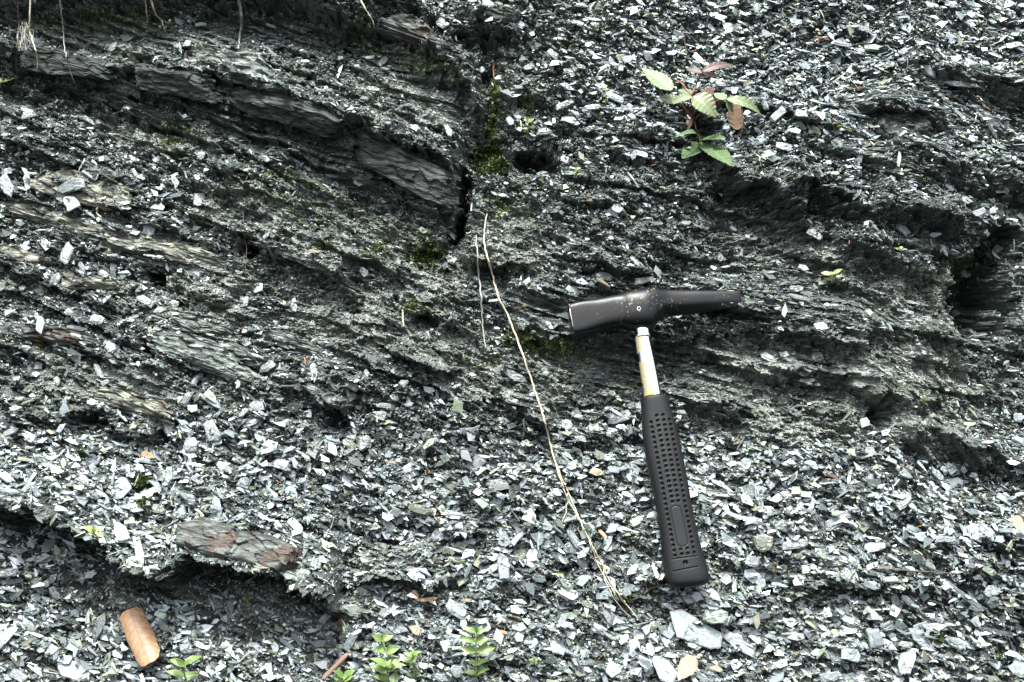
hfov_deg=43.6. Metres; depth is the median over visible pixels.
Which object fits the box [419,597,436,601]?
dead leaf
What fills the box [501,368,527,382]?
slate flake
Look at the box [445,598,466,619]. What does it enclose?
slate flake
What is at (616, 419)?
slate flake
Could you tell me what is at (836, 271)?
seedling
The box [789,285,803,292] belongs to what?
slate flake
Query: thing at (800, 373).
slate flake
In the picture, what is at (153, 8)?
hair root
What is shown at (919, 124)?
slate slab
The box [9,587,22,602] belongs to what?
slate flake
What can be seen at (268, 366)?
slate flake
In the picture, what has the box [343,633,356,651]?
slate flake
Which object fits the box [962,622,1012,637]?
slate flake
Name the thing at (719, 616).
slate flake
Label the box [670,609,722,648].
slate flake
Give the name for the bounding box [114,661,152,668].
slate flake
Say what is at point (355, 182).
slate flake
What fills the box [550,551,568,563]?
slate flake
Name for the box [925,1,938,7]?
slate flake
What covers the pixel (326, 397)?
slate slab
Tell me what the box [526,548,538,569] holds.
slate flake
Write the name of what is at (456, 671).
slate flake
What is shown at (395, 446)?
slate flake
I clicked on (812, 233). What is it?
slate flake
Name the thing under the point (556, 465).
root
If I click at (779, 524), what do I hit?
slate flake
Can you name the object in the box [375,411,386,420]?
slate flake
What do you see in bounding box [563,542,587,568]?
slate flake
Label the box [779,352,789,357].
slate flake
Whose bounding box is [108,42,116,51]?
slate flake
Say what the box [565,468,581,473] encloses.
slate flake
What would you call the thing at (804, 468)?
slate flake
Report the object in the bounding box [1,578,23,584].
slate flake
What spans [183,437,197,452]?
slate flake
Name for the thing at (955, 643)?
slate flake
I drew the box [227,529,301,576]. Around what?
slate slab
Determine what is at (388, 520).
slate scree
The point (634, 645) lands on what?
slate flake
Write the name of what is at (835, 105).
slate flake
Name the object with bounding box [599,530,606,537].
dead leaf
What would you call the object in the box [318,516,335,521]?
slate flake
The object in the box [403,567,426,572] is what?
slate flake
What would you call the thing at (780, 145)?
slate flake
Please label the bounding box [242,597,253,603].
seedling
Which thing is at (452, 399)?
slate flake
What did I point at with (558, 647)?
slate flake
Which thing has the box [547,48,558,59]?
slate flake
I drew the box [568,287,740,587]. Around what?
geology hammer
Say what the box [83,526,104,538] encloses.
seedling
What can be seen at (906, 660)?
slate flake
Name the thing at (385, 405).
slate flake
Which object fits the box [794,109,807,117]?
slate flake
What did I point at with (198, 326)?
slate slab
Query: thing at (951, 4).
slate flake
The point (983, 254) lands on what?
slate slab
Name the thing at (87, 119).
slate flake
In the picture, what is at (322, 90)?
slate flake
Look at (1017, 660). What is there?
slate flake
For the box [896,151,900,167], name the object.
slate flake
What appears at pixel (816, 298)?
slate splinters
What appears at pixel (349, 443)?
slate flake
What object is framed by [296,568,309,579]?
slate flake
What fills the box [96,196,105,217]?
hair root
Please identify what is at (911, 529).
slate flake
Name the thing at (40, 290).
slate flake
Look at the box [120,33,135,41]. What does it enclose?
slate flake
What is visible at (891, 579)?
slate flake
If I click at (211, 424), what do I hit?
slate flake
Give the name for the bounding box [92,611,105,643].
slate flake
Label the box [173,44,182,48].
slate flake
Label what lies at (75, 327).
slate flake
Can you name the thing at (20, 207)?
slate slab
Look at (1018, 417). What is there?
slate flake
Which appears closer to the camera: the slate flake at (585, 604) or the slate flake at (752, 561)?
the slate flake at (752, 561)
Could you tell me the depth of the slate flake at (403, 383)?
1.22 m
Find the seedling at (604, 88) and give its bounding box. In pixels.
[602,87,608,104]
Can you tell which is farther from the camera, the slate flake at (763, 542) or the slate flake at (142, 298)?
the slate flake at (142, 298)
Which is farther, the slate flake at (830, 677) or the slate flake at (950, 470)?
the slate flake at (950, 470)
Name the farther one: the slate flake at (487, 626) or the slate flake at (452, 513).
the slate flake at (452, 513)
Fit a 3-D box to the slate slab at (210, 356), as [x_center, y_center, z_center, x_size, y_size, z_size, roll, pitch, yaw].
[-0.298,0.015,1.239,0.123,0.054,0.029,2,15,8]
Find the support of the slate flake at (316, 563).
on the hillside
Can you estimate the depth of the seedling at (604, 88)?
1.30 m
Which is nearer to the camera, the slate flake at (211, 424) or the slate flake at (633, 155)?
the slate flake at (211, 424)
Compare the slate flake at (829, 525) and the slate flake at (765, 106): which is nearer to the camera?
the slate flake at (829, 525)
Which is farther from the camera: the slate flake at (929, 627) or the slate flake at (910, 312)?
the slate flake at (910, 312)
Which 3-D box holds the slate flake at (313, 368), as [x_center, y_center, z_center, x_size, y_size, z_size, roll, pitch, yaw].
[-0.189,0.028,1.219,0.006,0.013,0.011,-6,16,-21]
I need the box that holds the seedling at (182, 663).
[166,655,201,680]
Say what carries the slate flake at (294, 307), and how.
on the hillside
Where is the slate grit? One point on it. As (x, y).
(446, 550)
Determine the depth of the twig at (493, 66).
1.35 m
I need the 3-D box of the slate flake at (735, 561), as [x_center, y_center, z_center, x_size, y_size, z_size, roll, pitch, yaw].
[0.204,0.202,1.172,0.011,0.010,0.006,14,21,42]
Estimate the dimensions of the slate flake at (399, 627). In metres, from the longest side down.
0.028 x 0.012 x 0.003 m
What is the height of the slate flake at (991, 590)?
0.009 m
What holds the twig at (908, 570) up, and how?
on the slate scree
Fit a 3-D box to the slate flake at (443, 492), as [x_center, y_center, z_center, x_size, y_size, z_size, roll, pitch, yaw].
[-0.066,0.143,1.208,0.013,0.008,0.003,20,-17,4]
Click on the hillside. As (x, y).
(332, 26)
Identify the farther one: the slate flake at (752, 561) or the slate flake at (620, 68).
the slate flake at (620, 68)
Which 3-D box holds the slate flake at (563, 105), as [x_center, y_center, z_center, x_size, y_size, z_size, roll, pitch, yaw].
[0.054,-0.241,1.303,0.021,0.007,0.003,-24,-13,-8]
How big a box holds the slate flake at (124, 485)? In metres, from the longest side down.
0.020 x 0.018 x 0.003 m
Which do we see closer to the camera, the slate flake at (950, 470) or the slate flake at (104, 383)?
the slate flake at (950, 470)
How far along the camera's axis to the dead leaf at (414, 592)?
1.19 m
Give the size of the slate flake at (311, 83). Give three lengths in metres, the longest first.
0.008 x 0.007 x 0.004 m
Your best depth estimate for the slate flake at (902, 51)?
1.33 m
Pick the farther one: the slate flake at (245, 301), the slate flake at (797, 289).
the slate flake at (245, 301)
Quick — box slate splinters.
[0,4,1023,681]
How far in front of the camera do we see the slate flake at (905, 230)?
1.28 m
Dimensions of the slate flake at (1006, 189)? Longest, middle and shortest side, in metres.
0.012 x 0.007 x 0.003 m
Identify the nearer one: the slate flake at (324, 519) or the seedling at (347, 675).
the seedling at (347, 675)
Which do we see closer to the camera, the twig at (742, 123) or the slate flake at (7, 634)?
the slate flake at (7, 634)
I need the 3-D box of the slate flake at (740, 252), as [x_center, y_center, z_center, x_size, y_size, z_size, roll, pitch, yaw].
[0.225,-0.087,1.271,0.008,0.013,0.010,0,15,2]
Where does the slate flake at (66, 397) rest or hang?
on the hillside
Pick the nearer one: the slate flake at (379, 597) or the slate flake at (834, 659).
the slate flake at (834, 659)
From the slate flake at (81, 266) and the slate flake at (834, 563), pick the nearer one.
the slate flake at (834, 563)
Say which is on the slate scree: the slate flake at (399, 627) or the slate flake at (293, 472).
the slate flake at (293, 472)
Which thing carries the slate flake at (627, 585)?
on the hillside
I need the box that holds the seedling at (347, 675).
[333,670,355,681]
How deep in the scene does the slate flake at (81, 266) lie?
1.26 m
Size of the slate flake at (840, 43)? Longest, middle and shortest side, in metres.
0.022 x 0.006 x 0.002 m
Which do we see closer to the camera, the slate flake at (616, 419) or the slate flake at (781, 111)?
the slate flake at (616, 419)
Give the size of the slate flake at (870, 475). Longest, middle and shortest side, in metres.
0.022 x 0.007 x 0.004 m
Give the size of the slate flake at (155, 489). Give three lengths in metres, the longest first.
0.044 x 0.007 x 0.003 m
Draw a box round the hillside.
[0,0,1023,681]
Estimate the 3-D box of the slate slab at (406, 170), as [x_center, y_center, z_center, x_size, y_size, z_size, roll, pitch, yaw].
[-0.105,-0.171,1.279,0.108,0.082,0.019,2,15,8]
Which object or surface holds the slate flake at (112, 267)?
on the hillside
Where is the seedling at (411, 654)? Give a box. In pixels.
[403,650,421,681]
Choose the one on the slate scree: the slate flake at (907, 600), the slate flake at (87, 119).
the slate flake at (907, 600)
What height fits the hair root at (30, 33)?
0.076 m
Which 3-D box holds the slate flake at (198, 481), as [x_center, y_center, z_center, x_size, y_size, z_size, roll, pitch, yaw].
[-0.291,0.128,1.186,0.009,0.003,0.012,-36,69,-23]
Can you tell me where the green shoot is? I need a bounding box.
[832,123,853,130]
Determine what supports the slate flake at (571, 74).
on the hillside
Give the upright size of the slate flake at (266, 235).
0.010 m
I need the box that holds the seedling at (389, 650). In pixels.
[372,634,399,675]
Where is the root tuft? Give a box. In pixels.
[17,22,33,50]
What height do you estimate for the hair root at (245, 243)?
0.062 m
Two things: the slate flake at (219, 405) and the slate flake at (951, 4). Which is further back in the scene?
the slate flake at (951, 4)
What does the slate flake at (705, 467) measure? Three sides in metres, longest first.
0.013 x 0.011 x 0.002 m
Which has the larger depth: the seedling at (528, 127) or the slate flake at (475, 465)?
the seedling at (528, 127)
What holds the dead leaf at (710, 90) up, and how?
on the bramble plant
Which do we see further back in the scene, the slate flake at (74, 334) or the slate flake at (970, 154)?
the slate flake at (970, 154)
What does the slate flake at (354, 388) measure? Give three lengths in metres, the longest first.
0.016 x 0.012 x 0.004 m
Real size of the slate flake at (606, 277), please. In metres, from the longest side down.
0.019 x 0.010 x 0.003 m
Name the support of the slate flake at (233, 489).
on the hillside
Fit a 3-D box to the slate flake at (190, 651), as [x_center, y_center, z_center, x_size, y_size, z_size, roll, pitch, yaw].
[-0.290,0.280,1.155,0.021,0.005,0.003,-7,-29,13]
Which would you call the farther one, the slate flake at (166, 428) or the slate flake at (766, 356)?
the slate flake at (766, 356)
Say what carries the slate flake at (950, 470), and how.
on the slate scree
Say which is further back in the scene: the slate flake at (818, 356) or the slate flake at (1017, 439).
the slate flake at (818, 356)
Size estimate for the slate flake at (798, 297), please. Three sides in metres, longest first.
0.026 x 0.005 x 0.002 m
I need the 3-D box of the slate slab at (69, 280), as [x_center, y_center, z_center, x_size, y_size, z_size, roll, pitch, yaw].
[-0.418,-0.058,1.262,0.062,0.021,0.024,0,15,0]
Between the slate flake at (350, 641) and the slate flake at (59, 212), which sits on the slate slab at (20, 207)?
the slate flake at (59, 212)
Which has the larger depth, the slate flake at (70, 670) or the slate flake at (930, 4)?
the slate flake at (930, 4)
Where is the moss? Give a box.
[8,5,1006,676]
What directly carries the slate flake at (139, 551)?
on the hillside
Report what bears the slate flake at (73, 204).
on the slate slab at (20, 207)
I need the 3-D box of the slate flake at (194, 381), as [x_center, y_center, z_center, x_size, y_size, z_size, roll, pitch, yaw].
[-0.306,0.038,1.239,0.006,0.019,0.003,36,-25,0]
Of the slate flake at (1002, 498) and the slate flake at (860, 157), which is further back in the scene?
the slate flake at (860, 157)
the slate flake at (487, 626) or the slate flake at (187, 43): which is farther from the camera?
the slate flake at (187, 43)
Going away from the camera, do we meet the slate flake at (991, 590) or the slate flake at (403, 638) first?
the slate flake at (991, 590)
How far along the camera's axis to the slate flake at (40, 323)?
1.24 m
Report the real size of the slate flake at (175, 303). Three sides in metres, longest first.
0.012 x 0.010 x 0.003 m
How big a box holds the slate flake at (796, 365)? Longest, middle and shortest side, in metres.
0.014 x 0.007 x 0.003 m
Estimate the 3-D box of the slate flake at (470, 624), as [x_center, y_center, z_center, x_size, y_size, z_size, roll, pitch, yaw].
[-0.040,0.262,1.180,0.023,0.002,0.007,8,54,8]
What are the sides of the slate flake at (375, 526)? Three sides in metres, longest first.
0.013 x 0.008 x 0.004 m
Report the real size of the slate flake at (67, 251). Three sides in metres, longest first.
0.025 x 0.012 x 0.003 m
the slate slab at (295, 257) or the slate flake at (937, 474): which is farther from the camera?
the slate slab at (295, 257)
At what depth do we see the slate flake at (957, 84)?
1.31 m
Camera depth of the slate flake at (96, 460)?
1.20 m
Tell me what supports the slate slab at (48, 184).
on the hillside
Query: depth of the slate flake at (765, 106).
1.29 m
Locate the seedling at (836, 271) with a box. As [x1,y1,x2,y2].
[821,269,841,282]
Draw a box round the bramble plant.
[642,61,760,165]
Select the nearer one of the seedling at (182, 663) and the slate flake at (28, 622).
the seedling at (182, 663)
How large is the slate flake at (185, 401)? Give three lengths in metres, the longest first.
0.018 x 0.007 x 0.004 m
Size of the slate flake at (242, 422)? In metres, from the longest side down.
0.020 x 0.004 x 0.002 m
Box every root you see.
[16,0,19,92]
[28,0,37,71]
[59,0,76,86]
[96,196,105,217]
[150,0,165,33]
[237,0,242,48]
[243,214,246,276]
[360,0,374,28]
[475,234,485,347]
[483,213,642,622]
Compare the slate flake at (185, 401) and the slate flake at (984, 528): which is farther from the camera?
the slate flake at (185, 401)
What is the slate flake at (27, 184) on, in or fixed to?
on the slate slab at (48, 184)
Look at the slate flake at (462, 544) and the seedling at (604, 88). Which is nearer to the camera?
the slate flake at (462, 544)
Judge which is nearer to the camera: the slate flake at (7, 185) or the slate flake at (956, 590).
the slate flake at (956, 590)
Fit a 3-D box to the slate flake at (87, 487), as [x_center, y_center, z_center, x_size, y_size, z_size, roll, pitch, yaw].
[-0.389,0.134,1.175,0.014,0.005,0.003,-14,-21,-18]
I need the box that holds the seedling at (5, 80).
[0,75,13,86]
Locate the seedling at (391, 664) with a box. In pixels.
[369,657,405,681]
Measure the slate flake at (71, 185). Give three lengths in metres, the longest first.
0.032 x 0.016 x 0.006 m
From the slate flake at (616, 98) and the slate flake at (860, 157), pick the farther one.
the slate flake at (616, 98)
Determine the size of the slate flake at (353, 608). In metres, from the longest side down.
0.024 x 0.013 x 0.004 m
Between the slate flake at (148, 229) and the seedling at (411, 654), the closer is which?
the seedling at (411, 654)
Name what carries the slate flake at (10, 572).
on the hillside
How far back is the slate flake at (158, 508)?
1.18 m
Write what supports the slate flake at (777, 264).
on the hillside
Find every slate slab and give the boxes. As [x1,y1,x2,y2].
[0,197,113,237]
[0,244,59,265]
[0,321,104,345]
[18,42,123,81]
[28,167,133,210]
[60,272,119,294]
[87,223,229,266]
[87,386,177,424]
[102,93,189,130]
[128,51,209,78]
[134,63,224,103]
[146,327,261,387]
[167,314,239,337]
[174,517,237,558]
[186,45,289,94]
[216,339,268,362]
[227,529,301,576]
[231,88,348,137]
[250,241,349,279]
[258,328,336,357]
[298,385,343,408]
[355,128,460,209]
[367,13,466,63]
[483,7,519,24]
[873,113,933,140]
[970,109,1007,139]
[974,245,998,266]
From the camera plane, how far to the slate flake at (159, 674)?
1.16 m
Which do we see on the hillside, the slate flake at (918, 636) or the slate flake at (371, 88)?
the slate flake at (371, 88)
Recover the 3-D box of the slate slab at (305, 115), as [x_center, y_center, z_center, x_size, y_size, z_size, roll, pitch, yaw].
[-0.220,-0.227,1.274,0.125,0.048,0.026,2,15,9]
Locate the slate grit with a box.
[0,0,1023,681]
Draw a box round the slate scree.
[0,0,1023,681]
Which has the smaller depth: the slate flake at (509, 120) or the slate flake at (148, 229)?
the slate flake at (148, 229)
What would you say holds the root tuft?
hanging from the hillside
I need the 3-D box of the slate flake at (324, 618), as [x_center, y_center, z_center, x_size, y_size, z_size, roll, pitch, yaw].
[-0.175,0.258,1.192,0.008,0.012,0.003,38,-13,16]
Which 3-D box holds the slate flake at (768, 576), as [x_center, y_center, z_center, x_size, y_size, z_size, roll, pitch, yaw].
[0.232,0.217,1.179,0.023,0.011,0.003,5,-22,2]
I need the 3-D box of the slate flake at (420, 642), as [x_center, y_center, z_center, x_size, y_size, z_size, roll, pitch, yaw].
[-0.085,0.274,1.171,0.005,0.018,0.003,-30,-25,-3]
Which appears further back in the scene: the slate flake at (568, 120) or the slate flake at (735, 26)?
the slate flake at (735, 26)
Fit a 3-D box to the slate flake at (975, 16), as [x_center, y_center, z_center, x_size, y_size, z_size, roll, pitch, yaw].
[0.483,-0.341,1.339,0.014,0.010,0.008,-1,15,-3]
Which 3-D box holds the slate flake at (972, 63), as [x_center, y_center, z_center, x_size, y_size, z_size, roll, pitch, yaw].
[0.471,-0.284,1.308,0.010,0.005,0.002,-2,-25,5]
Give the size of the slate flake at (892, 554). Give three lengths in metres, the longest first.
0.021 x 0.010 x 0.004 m
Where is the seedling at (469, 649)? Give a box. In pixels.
[458,627,494,678]
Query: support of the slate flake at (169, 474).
on the hillside
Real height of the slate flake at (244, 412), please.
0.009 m
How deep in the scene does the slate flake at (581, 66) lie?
1.32 m
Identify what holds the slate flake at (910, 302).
on the hillside
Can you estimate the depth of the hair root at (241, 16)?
1.33 m
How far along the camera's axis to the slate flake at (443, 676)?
1.16 m
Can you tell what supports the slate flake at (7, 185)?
on the slate slab at (20, 207)
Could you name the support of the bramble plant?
on the hillside
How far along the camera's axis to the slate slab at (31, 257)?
1.27 m
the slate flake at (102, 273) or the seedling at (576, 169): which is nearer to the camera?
the slate flake at (102, 273)
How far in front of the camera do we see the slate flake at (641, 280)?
1.26 m
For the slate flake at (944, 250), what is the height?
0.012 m
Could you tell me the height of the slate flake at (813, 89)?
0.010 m
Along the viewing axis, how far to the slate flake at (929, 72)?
1.31 m
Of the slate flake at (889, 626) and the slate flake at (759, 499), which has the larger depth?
the slate flake at (759, 499)
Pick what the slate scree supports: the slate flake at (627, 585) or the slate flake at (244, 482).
the slate flake at (244, 482)
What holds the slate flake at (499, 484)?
on the hillside
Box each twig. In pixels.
[321,652,348,679]
[492,60,494,78]
[645,585,662,592]
[681,25,687,61]
[738,106,743,145]
[871,567,959,573]
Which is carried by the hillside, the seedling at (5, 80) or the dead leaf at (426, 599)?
the seedling at (5, 80)
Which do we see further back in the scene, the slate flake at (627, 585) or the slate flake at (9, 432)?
the slate flake at (9, 432)
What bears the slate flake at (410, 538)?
on the hillside
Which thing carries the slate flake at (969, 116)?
on the hillside
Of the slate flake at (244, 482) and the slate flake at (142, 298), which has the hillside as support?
the slate flake at (142, 298)
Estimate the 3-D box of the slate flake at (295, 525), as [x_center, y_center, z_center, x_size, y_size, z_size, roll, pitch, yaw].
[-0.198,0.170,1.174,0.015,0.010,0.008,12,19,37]
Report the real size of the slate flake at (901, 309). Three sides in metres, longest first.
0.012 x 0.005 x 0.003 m
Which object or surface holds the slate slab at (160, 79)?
on the hillside
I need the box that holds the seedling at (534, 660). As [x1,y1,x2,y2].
[530,658,537,665]
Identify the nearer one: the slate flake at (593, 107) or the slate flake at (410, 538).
the slate flake at (410, 538)
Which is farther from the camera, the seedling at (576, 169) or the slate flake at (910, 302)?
the seedling at (576, 169)
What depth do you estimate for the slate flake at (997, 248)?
1.32 m
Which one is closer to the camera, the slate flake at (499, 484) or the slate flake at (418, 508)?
the slate flake at (418, 508)
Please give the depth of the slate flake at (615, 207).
1.27 m
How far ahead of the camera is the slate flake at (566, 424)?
1.22 m
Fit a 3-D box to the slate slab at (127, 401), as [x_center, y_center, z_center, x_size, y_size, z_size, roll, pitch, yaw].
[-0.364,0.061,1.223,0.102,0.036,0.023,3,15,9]
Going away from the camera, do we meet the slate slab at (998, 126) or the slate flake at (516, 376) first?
the slate flake at (516, 376)
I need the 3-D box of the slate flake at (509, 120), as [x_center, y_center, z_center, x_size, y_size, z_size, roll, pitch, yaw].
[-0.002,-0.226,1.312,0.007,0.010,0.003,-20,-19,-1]
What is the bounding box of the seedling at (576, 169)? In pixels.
[573,167,579,178]
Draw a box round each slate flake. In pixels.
[0,173,13,196]
[0,567,18,577]
[0,627,19,649]
[1,427,18,437]
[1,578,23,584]
[3,115,14,123]
[7,668,28,681]
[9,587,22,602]
[13,614,35,629]
[21,111,37,119]
[23,175,30,189]
[32,362,42,369]
[35,288,44,293]
[36,316,44,334]
[49,272,60,286]
[49,586,60,600]
[53,210,63,215]
[53,376,60,385]
[56,178,85,194]
[57,660,89,681]
[59,242,73,264]
[62,396,71,403]
[63,196,80,211]
[66,325,87,330]
[68,333,81,338]
[77,474,88,486]
[78,261,86,273]
[81,115,94,125]
[81,168,98,180]
[84,484,94,489]
[89,314,104,324]
[89,455,101,465]
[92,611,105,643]
[94,363,103,378]
[98,663,117,677]
[99,270,109,277]
[100,379,109,386]
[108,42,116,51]
[110,262,116,272]
[110,477,131,499]
[114,522,129,540]
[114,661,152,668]
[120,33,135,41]
[120,486,162,504]
[133,536,143,566]
[136,294,154,307]
[142,224,155,235]
[151,504,164,512]
[153,307,167,312]
[155,668,171,678]
[159,421,175,434]
[165,466,172,482]
[169,300,179,307]
[171,176,179,188]
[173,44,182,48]
[175,506,186,518]
[181,391,194,405]
[181,648,200,653]
[182,493,195,504]
[183,40,191,46]
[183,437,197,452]
[190,373,203,385]
[191,473,203,485]
[193,193,205,205]
[196,154,204,160]
[198,439,214,450]
[200,394,223,409]
[202,419,221,441]
[222,487,238,493]
[233,418,248,430]
[236,477,250,488]
[238,440,252,445]
[239,408,248,416]
[243,296,248,306]
[244,418,260,426]
[249,401,264,410]
[259,360,275,373]
[263,228,271,239]
[273,459,291,471]
[288,468,296,483]
[289,520,302,533]
[290,302,297,311]
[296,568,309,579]
[308,80,315,86]
[310,363,316,376]
[311,557,321,568]
[314,88,333,92]
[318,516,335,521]
[318,612,331,624]
[339,604,358,617]
[342,438,356,448]
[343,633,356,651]
[344,382,358,391]
[353,180,363,185]
[357,436,370,451]
[359,267,367,277]
[360,96,368,101]
[365,86,379,90]
[368,522,380,529]
[374,587,385,600]
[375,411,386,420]
[376,56,388,66]
[376,403,395,408]
[385,617,407,633]
[390,393,398,401]
[390,442,403,449]
[396,634,411,643]
[398,380,408,387]
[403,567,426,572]
[406,530,414,542]
[408,503,432,515]
[409,124,419,132]
[415,635,422,647]
[430,671,454,681]
[431,528,444,541]
[436,14,445,29]
[436,488,448,497]
[441,510,467,517]
[443,125,451,136]
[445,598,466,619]
[447,396,460,400]
[450,665,462,677]
[456,542,467,547]
[466,454,486,471]
[466,622,476,626]
[476,618,491,632]
[482,0,493,6]
[489,478,509,490]
[497,553,509,579]
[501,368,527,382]
[506,116,513,124]
[512,114,520,119]
[513,548,525,558]
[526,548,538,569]
[532,574,545,582]
[536,128,552,135]
[542,371,549,375]
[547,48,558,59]
[548,636,565,654]
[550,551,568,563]
[556,100,574,110]
[560,66,577,78]
[561,117,579,125]
[561,419,572,429]
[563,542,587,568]
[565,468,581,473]
[566,526,580,548]
[571,20,584,26]
[573,3,588,7]
[576,64,585,69]
[580,600,593,608]
[582,455,592,466]
[584,104,601,109]
[595,272,613,280]
[600,602,614,626]
[604,92,623,103]
[607,409,631,424]
[610,203,623,212]
[618,64,623,71]
[618,583,642,591]
[621,55,632,63]
[624,638,639,652]
[630,151,636,160]
[630,627,644,635]
[634,276,653,284]
[652,656,676,681]
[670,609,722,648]
[696,463,708,472]
[702,609,728,623]
[715,81,727,86]
[716,255,723,261]
[723,632,755,657]
[726,24,740,29]
[730,555,740,567]
[736,247,742,259]
[742,483,754,498]
[745,555,758,567]
[753,533,773,551]
[754,486,763,507]
[757,570,774,580]
[760,352,778,361]
[761,99,768,110]
[765,472,782,490]
[770,105,786,121]
[772,520,791,532]
[775,259,782,267]
[776,142,793,151]
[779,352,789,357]
[781,539,808,550]
[788,293,812,301]
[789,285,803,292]
[791,362,800,371]
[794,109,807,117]
[797,371,806,376]
[799,465,810,471]
[806,229,822,240]
[809,85,817,95]
[812,352,823,361]
[818,671,842,681]
[822,555,841,567]
[825,517,841,531]
[825,649,845,663]
[830,103,839,107]
[831,40,850,47]
[839,511,851,518]
[839,613,859,626]
[840,567,852,582]
[840,648,860,662]
[843,671,865,681]
[856,150,863,164]
[864,44,882,51]
[864,543,885,552]
[866,627,884,647]
[867,469,875,489]
[880,620,895,631]
[882,576,898,582]
[885,551,897,558]
[890,590,904,619]
[895,489,911,511]
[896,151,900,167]
[896,224,910,235]
[896,307,906,312]
[897,47,908,55]
[897,641,913,648]
[897,649,915,675]
[901,594,916,607]
[905,310,914,314]
[906,300,929,306]
[906,524,918,535]
[908,628,934,649]
[922,623,947,631]
[923,64,935,78]
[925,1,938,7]
[932,469,943,480]
[935,523,955,528]
[935,536,956,541]
[941,244,947,256]
[943,81,978,87]
[944,636,966,650]
[946,465,956,475]
[948,1,957,8]
[952,587,984,609]
[959,111,986,126]
[960,269,970,277]
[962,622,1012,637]
[964,150,975,157]
[967,11,979,19]
[968,61,977,65]
[972,207,985,216]
[978,523,994,541]
[979,648,990,658]
[983,585,1000,596]
[987,124,996,139]
[989,13,1005,20]
[993,244,1003,253]
[996,493,1012,506]
[1004,186,1009,194]
[1011,435,1023,445]
[1013,413,1023,422]
[1013,657,1023,673]
[1015,44,1023,52]
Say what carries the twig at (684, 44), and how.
on the hillside
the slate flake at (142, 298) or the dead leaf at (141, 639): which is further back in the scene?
the slate flake at (142, 298)
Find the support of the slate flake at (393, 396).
on the hillside
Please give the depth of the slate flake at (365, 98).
1.29 m
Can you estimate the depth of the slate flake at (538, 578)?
1.17 m
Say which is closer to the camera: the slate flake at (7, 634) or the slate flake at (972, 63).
the slate flake at (7, 634)
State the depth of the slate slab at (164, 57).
1.28 m
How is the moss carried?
on the hillside
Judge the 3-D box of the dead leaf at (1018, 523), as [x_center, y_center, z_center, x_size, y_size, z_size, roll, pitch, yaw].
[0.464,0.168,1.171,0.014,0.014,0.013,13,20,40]
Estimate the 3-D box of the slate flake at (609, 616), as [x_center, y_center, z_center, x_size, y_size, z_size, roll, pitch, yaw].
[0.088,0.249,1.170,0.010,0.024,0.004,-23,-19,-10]
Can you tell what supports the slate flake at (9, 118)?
on the hillside
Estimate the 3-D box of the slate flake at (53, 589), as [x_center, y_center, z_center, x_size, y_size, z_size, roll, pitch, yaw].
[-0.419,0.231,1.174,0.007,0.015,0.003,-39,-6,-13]
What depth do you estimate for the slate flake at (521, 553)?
1.19 m
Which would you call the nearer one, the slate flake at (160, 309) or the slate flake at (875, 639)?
the slate flake at (875, 639)
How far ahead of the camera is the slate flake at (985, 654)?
1.15 m
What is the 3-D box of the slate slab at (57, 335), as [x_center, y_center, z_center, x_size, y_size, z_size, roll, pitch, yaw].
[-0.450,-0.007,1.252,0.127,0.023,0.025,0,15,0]
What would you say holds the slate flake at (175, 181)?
on the hillside
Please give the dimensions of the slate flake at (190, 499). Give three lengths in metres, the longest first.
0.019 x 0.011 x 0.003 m
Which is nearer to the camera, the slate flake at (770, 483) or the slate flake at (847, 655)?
the slate flake at (847, 655)
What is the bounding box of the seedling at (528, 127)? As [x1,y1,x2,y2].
[523,117,533,133]
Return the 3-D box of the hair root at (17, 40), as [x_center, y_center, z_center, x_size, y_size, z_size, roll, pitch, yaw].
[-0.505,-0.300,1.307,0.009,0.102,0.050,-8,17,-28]
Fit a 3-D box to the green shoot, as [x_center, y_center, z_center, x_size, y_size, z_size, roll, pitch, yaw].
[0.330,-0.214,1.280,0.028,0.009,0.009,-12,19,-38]
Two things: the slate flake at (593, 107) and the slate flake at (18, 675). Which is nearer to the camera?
the slate flake at (18, 675)
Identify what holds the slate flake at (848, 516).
on the hillside
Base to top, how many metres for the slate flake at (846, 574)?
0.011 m
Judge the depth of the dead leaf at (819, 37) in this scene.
1.34 m
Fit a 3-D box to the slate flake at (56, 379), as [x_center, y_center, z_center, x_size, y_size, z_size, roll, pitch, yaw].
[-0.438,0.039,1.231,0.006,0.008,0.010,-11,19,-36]
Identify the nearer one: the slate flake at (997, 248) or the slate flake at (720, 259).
the slate flake at (720, 259)
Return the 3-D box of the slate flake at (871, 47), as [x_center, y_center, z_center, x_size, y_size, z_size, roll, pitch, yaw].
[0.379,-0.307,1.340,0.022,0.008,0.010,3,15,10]
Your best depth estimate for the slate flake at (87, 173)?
1.29 m
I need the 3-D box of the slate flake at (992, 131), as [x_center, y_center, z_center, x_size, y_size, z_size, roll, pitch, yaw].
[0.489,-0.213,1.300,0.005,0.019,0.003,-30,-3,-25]
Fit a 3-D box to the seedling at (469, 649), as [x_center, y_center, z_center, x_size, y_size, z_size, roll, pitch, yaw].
[-0.031,0.281,1.148,0.034,0.061,0.017,2,15,9]
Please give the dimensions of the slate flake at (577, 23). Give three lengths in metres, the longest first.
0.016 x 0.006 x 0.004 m
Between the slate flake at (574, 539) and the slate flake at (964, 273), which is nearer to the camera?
the slate flake at (574, 539)
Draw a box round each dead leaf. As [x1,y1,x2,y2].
[119,607,159,666]
[141,451,154,457]
[412,590,418,600]
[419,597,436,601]
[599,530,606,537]
[677,655,697,680]
[686,116,692,128]
[701,87,713,94]
[728,103,742,128]
[814,36,833,40]
[826,473,838,479]
[1012,515,1023,531]
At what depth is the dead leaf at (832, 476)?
1.19 m
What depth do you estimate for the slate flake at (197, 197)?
1.28 m
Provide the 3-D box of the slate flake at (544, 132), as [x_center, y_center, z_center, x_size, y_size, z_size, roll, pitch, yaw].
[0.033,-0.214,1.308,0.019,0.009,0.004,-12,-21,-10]

